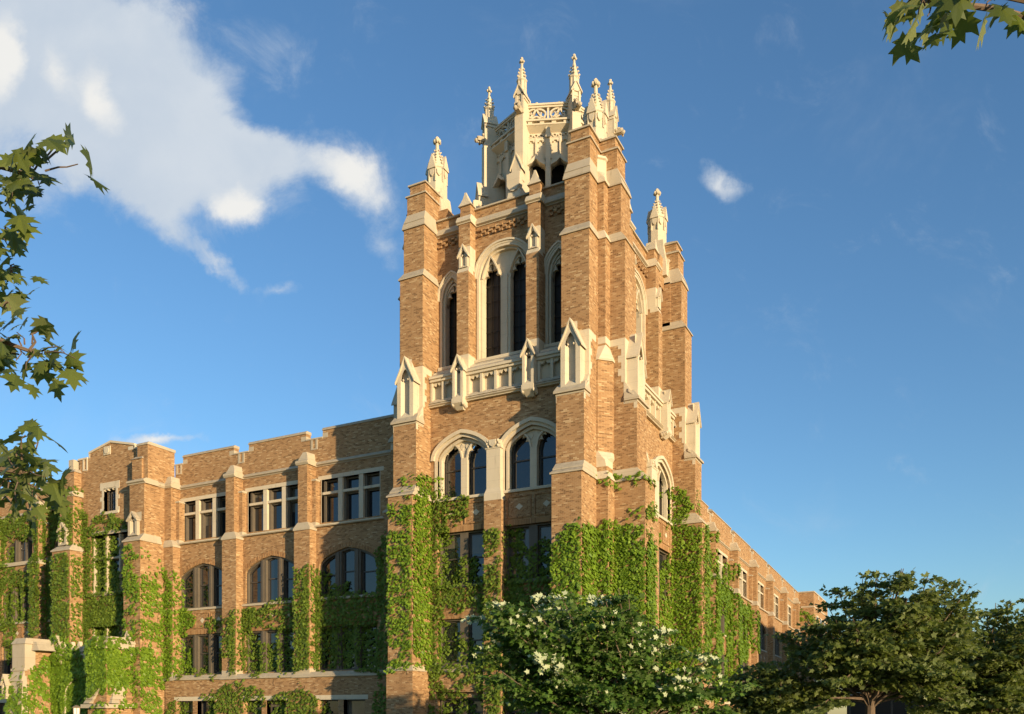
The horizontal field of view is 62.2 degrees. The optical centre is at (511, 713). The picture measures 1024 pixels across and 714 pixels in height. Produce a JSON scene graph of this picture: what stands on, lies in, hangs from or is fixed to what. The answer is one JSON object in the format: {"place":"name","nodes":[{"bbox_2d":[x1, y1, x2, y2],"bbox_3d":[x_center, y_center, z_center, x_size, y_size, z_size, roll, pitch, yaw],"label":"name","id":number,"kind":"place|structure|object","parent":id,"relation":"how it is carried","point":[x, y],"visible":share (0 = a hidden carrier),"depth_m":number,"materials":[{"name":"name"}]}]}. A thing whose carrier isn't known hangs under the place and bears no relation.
{"place":"outdoors","nodes":[
{"label":"outdoors","id":0,"kind":"place"},
{"bbox_2d":[0,0,1023,713],"label":"sky","id":1,"kind":"structure","parent":0,"point":[847,223],"materials":[{"name":"blue"}]},
{"label":"ground","id":2,"kind":"structure","parent":0,"visible":0},
{"bbox_2d":[0,482,58,713],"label":"brick wing","id":3,"kind":"structure","parent":2,"relation":"on","point":[24,551],"depth_m":65.15,"materials":[{"name":"brown brick"}]},
{"bbox_2d":[0,699,5,713],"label":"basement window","id":4,"kind":"structure","parent":3,"relation":"in","point":[2,702],"depth_m":65.63,"materials":[{"name":"glass"}]},
{"bbox_2d":[4,646,11,673],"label":"sash window","id":5,"kind":"structure","parent":3,"relation":"in","point":[7,668],"depth_m":66.18,"materials":[{"name":"black glass"}]},
{"bbox_2d":[4,586,28,621],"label":"sash window","id":6,"kind":"structure","parent":3,"relation":"in","point":[24,604],"depth_m":65.49,"materials":[{"name":"paint"}]},
{"bbox_2d":[7,538,31,562],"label":"sash window","id":7,"kind":"structure","parent":3,"relation":"in","point":[23,551],"depth_m":65.72,"materials":[{"name":"glass"}]},
{"bbox_2d":[0,503,59,664],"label":"ivy","id":8,"kind":"object","parent":3,"relation":"attached to","point":[28,579],"visible":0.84,"depth_m":64.72,"materials":[{"name":"green plant"}]},
{"bbox_2d":[0,123,108,532],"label":"maple tree","id":9,"kind":"object","parent":2,"relation":"on","point":[17,470],"visible":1,"depth_m":4.38,"materials":[{"name":"green plant"}]},
{"bbox_2d":[0,636,133,713],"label":"entrance porch","id":10,"kind":"object","parent":2,"relation":"on","point":[28,653],"visible":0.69,"depth_m":57.76,"materials":[{"name":"beige stone"}]},
{"bbox_2d":[62,672,87,713],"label":"doorway","id":11,"kind":"structure","parent":10,"relation":"in","point":[80,700],"depth_m":58.04,"materials":[{"name":"stone"}]},
{"bbox_2d":[0,632,154,713],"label":"ivy","id":12,"kind":"object","parent":10,"relation":"attached to","point":[62,678],"visible":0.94,"depth_m":57.45,"materials":[{"name":"green plant"}]},
{"bbox_2d":[72,705,80,713],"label":"street lamp","id":13,"kind":"object","parent":2,"relation":"on","point":[76,709],"visible":1,"depth_m":41.88,"materials":[{"name":"white glass"}]},
{"bbox_2d":[50,440,175,713],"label":"gabled bay","id":14,"kind":"object","parent":2,"relation":"on","point":[125,481],"visible":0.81,"depth_m":57.39,"materials":[{"name":"beige brick"}]},
{"bbox_2d":[49,486,96,637],"bbox_3d":[-30.640,-10.553,59.249,2.997,10.746,1.745,0,0,27],"label":"ivy","id":15,"kind":"object","parent":14,"relation":"attached to","point":[56,617],"visible":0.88,"depth_m":58.87,"materials":[{"name":"green plant"}]},
{"bbox_2d":[61,507,127,645],"bbox_3d":[-28.313,-9.189,58.243,6.474,10.496,1.972,0,0,27],"label":"ivy","id":16,"kind":"object","parent":14,"relation":"attached to","point":[100,623],"visible":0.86,"depth_m":58.66,"materials":[{"name":"green plant"}]},
{"bbox_2d":[90,621,122,636],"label":"mullioned window","id":17,"kind":"structure","parent":14,"relation":"in","point":[121,628],"depth_m":58.35,"materials":[{"name":"stone"}]},
{"bbox_2d":[90,528,127,596],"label":"mullioned window","id":18,"kind":"structure","parent":14,"relation":"in","point":[120,537],"depth_m":58.47,"materials":[{"name":"stone"}]},
{"bbox_2d":[100,480,119,514],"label":"small window","id":19,"kind":"structure","parent":14,"relation":"in","point":[111,488],"depth_m":58.44,"materials":[{"name":"stone"}]},
{"bbox_2d":[118,542,195,713],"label":"ivy","id":20,"kind":"object","parent":14,"relation":"attached to","point":[165,596],"visible":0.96,"depth_m":56.24,"materials":[{"name":"green plant"}]},
{"bbox_2d":[163,414,393,713],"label":"brick wing","id":21,"kind":"structure","parent":2,"relation":"on","point":[255,523],"depth_m":53.41,"materials":[{"name":"brown brick"}]},
{"bbox_2d":[174,696,216,713],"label":"basement window","id":22,"kind":"structure","parent":21,"relation":"in","point":[204,706],"depth_m":55.83,"materials":[{"name":"stone"}]},
{"bbox_2d":[180,633,221,674],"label":"sash window","id":23,"kind":"structure","parent":21,"relation":"in","point":[205,648],"depth_m":56.48,"materials":[{"name":"paint"}]},
{"bbox_2d":[177,492,225,543],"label":"cross window","id":24,"kind":"structure","parent":21,"relation":"in","point":[206,518],"depth_m":56.74,"materials":[{"name":"stone"}]},
{"bbox_2d":[181,563,221,608],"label":"sash window","id":25,"kind":"structure","parent":21,"relation":"in","point":[203,582],"depth_m":56.49,"materials":[{"name":"paint"}]},
{"bbox_2d":[163,597,293,681],"bbox_3d":[-18.305,-4.670,54.801,11.017,5.294,1.404,0,0,27],"label":"ivy","id":26,"kind":"object","parent":21,"relation":"attached to","point":[251,615],"visible":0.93,"depth_m":53.91,"materials":[{"name":"green plant"}]},
{"bbox_2d":[165,675,331,713],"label":"ivy","id":27,"kind":"object","parent":21,"relation":"attached to","point":[217,705],"visible":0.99,"depth_m":53.50,"materials":[{"name":"green plant"}]},
{"bbox_2d":[242,696,287,713],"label":"basement window","id":28,"kind":"structure","parent":21,"relation":"in","point":[273,705],"depth_m":53.05,"materials":[{"name":"stone"}]},
{"bbox_2d":[240,480,297,535],"bbox_3d":[-15.010,-12.930,53.639,5.440,3.140,0.940,0,0,27],"label":"cross window","id":29,"kind":"structure","parent":21,"relation":"in","point":[277,508],"depth_m":53.99,"materials":[{"name":"stone"}]},
{"bbox_2d":[246,556,293,603],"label":"arched window","id":30,"kind":"structure","parent":21,"relation":"in","point":[271,578],"depth_m":53.78,"materials":[{"name":"paint"}]},
{"bbox_2d":[246,629,293,672],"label":"sash window","id":31,"kind":"structure","parent":21,"relation":"in","point":[268,636],"depth_m":53.77,"materials":[{"name":"black glass"}]},
{"bbox_2d":[291,563,326,673],"bbox_3d":[-12.473,-5.743,51.819,2.552,6.683,1.346,0,0,27],"label":"ivy","id":32,"kind":"object","parent":21,"relation":"attached to","point":[303,665],"visible":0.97,"depth_m":51.47,"materials":[{"name":"green plant"}]},
{"bbox_2d":[315,695,367,713],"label":"basement window","id":33,"kind":"structure","parent":21,"relation":"in","point":[357,705],"depth_m":50.25,"materials":[{"name":"stone"}]},
{"bbox_2d":[301,531,387,713],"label":"ivy","id":34,"kind":"object","parent":21,"relation":"attached to","point":[375,660],"visible":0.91,"depth_m":50.34,"materials":[{"name":"green plant"}]},
{"bbox_2d":[313,466,383,526],"bbox_3d":[-9.679,-12.930,50.887,5.440,3.140,0.940,0,0,27],"label":"cross window","id":35,"kind":"structure","parent":21,"relation":"in","point":[354,497],"depth_m":51.20,"materials":[{"name":"stone"}]},
{"bbox_2d":[320,547,376,597],"bbox_3d":[-9.711,-8.475,50.825,4.340,2.950,0.420,0,0,27],"label":"sash window","id":36,"kind":"structure","parent":21,"relation":"in","point":[357,566],"depth_m":50.93,"materials":[{"name":"glass"}]},
{"bbox_2d":[320,624,376,670],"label":"sash window","id":37,"kind":"structure","parent":21,"relation":"in","point":[327,662],"depth_m":50.98,"materials":[{"name":"black glass"}]},
{"bbox_2d":[382,54,709,713],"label":"bell tower","id":38,"kind":"structure","parent":2,"relation":"on","point":[546,335],"depth_m":44.91,"materials":[{"name":"beige brick"}]},
{"bbox_2d":[383,471,444,674],"bbox_3d":[-5.204,-7.464,45.404,1.814,10.831,2.879,0,0,42],"label":"ivy","id":39,"kind":"object","parent":38,"relation":"attached to","point":[421,604],"visible":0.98,"depth_m":44.80,"materials":[{"name":"green plant"}]},
{"bbox_2d":[406,486,483,713],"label":"ivy","id":40,"kind":"object","parent":38,"relation":"attached to","point":[456,673],"visible":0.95,"depth_m":45.39,"materials":[{"name":"green plant"}]},
{"bbox_2d":[431,429,487,502],"bbox_3d":[-2.531,-13.230,45.330,3.820,3.700,0.780,0,0,27],"label":"traceried window","id":41,"kind":"structure","parent":38,"relation":"in","point":[461,474],"depth_m":45.45,"materials":[{"name":"stone"}]},
{"bbox_2d":[436,619,482,665],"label":"sash window","id":42,"kind":"structure","parent":38,"relation":"in","point":[456,625],"depth_m":45.38,"materials":[{"name":"glass"}]},
{"bbox_2d":[436,530,483,589],"bbox_3d":[-2.554,-8.190,45.286,3.260,3.000,0.560,0,0,27],"label":"sash window","id":43,"kind":"structure","parent":38,"relation":"in","point":[470,543],"depth_m":45.32,"materials":[{"name":"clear glass"}]},
{"bbox_2d":[440,698,482,713],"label":"sash window","id":44,"kind":"structure","parent":38,"relation":"in","point":[478,709],"depth_m":45.32,"materials":[{"name":"black glass"}]},
{"bbox_2d":[474,237,527,362],"bbox_3d":[-0.320,-21.885,45.145,3.640,6.371,0.840,0,0,27],"label":"belfry window","id":45,"kind":"structure","parent":38,"relation":"in","point":[506,296],"depth_m":45.28,"materials":[{"name":"stone"}]},
{"bbox_2d":[475,524,551,713],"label":"ivy","id":46,"kind":"object","parent":38,"relation":"attached to","point":[515,582],"visible":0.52,"depth_m":43.65,"materials":[{"name":"green plant"}]},
{"bbox_2d":[507,698,543,713],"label":"sash window","id":47,"kind":"structure","parent":38,"relation":"in","point":[514,711],"depth_m":44.00,"materials":[{"name":"glass"}]},
{"bbox_2d":[504,522,551,583],"bbox_3d":[1.089,-8.190,43.405,3.260,3.000,0.560,0,0,27],"label":"sash window","id":48,"kind":"structure","parent":38,"relation":"in","point":[533,533],"depth_m":43.44,"materials":[{"name":"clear glass"}]},
{"bbox_2d":[501,417,555,493],"bbox_3d":[1.112,-13.230,43.450,3.820,3.700,0.780,0,0,27],"label":"traceried window","id":49,"kind":"structure","parent":38,"relation":"in","point":[525,453],"depth_m":43.57,"materials":[{"name":"stone"}]},
{"bbox_2d":[548,516,658,672],"bbox_3d":[4.619,-5.557,41.536,6.114,8.158,2.196,0,0,-24],"label":"ivy","id":50,"kind":"object","parent":38,"relation":"attached to","point":[623,577],"visible":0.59,"depth_m":41.39,"materials":[{"name":"green plant"}]},
{"bbox_2d":[596,471,658,521],"bbox_3d":[5.520,-10.684,42.121,3.781,2.508,1.752,0,0,-1],"label":"ivy","id":51,"kind":"object","parent":38,"relation":"attached to","point":[616,476],"visible":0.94,"depth_m":41.67,"materials":[{"name":"green plant"}]},
{"bbox_2d":[635,268,647,345],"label":"belfry window","id":52,"kind":"structure","parent":38,"relation":"in","point":[641,300],"depth_m":49.48,"materials":[{"name":"stone"}]},
{"bbox_2d":[653,455,673,525],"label":"traceried window","id":53,"kind":"structure","parent":38,"relation":"in","point":[665,502],"depth_m":51.13,"materials":[{"name":"stone"}]},
{"bbox_2d":[659,549,671,601],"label":"sash window","id":54,"kind":"structure","parent":38,"relation":"in","point":[662,555],"depth_m":51.19,"materials":[{"name":"glass"}]},
{"bbox_2d":[659,486,711,679],"bbox_3d":[10.103,-7.835,50.392,3.840,12.008,4.530,0,0,10],"label":"ivy","id":55,"kind":"object","parent":38,"relation":"attached to","point":[686,565],"visible":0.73,"depth_m":51.26,"materials":[{"name":"green plant"}]},
{"bbox_2d":[458,588,763,713],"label":"flowering shrub","id":56,"kind":"object","parent":2,"relation":"on","point":[574,669],"visible":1,"depth_m":21.29,"materials":[{"name":"green plant"}]},
{"bbox_2d":[539,481,799,708],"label":"brick wing","id":57,"kind":"structure","parent":2,"relation":"on","point":[769,593],"depth_m":87.41,"materials":[{"name":"brown brick"}]},
{"bbox_2d":[720,655,728,682],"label":"sash window","id":58,"kind":"structure","parent":57,"relation":"in","point":[722,666],"depth_m":75.80,"materials":[{"name":"grey glass"}]},
{"bbox_2d":[721,603,728,632],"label":"sash window","id":59,"kind":"structure","parent":57,"relation":"in","point":[722,620],"depth_m":75.74,"materials":[{"name":"glass"}]},
{"bbox_2d":[718,549,732,589],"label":"cross window","id":60,"kind":"structure","parent":57,"relation":"in","point":[721,559],"depth_m":76.10,"materials":[{"name":"stone"}]},
{"bbox_2d":[742,614,747,642],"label":"sash window","id":61,"kind":"structure","parent":57,"relation":"in","point":[743,617],"depth_m":84.27,"materials":[{"name":"glass"}]},
{"bbox_2d":[742,661,747,682],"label":"sash window","id":62,"kind":"structure","parent":57,"relation":"in","point":[744,664],"depth_m":84.44,"materials":[{"name":"grey glass"}]},
{"bbox_2d":[739,566,751,601],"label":"cross window","id":63,"kind":"structure","parent":57,"relation":"in","point":[741,579],"depth_m":84.75,"materials":[{"name":"stone"}]},
{"bbox_2d":[759,624,764,649],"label":"sash window","id":64,"kind":"structure","parent":57,"relation":"in","point":[762,633],"depth_m":95.38,"materials":[{"name":"glass"}]},
{"bbox_2d":[709,530,815,703],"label":"ivy","id":65,"kind":"object","parent":57,"relation":"attached to","point":[725,594],"visible":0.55,"depth_m":77.86,"materials":[{"name":"green plant"}]},
{"bbox_2d":[758,581,767,612],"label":"cross window","id":66,"kind":"structure","parent":57,"relation":"in","point":[760,593],"depth_m":94.20,"materials":[{"name":"stone"}]},
{"bbox_2d":[775,631,778,655],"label":"sash window","id":67,"kind":"structure","parent":57,"relation":"in","point":[776,640],"depth_m":102.87,"materials":[{"name":"glass"}]},
{"bbox_2d":[774,593,781,621],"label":"cross window","id":68,"kind":"structure","parent":57,"relation":"in","point":[775,596],"depth_m":103.93,"materials":[{"name":"stone"}]},
{"bbox_2d":[788,605,794,629],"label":"cross window","id":69,"kind":"structure","parent":57,"relation":"in","point":[789,606],"depth_m":114.99,"materials":[{"name":"stone"}]},
{"bbox_2d":[719,660,855,713],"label":"maple tree","id":70,"kind":"object","parent":2,"relation":"on","point":[771,696],"visible":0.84,"depth_m":24.31,"materials":[{"name":"green plant"}]},
{"bbox_2d":[799,591,827,713],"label":"brick block","id":71,"kind":"structure","parent":2,"relation":"on","point":[806,598],"depth_m":121.71,"materials":[{"name":"brick"}]},
{"bbox_2d":[764,568,994,713],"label":"maple tree","id":72,"kind":"object","parent":2,"relation":"on","point":[903,649],"visible":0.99,"depth_m":22.96,"materials":[{"name":"green plant"}]},
{"bbox_2d":[847,692,1016,713],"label":"flat roofed building","id":73,"kind":"structure","parent":2,"relation":"on","point":[890,707],"depth_m":103.73,"materials":[{"name":"brown metal"}]},
{"bbox_2d":[882,0,1023,65],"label":"maple tree","id":74,"kind":"object","parent":2,"relation":"on","point":[958,22],"visible":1,"depth_m":3.87,"materials":[{"name":"green plant"}]},
{"bbox_2d":[905,598,1023,713],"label":"maple tree","id":75,"kind":"object","parent":2,"relation":"on","point":[998,669],"visible":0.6,"depth_m":25.79,"materials":[{"name":"green plant"}]}
]}

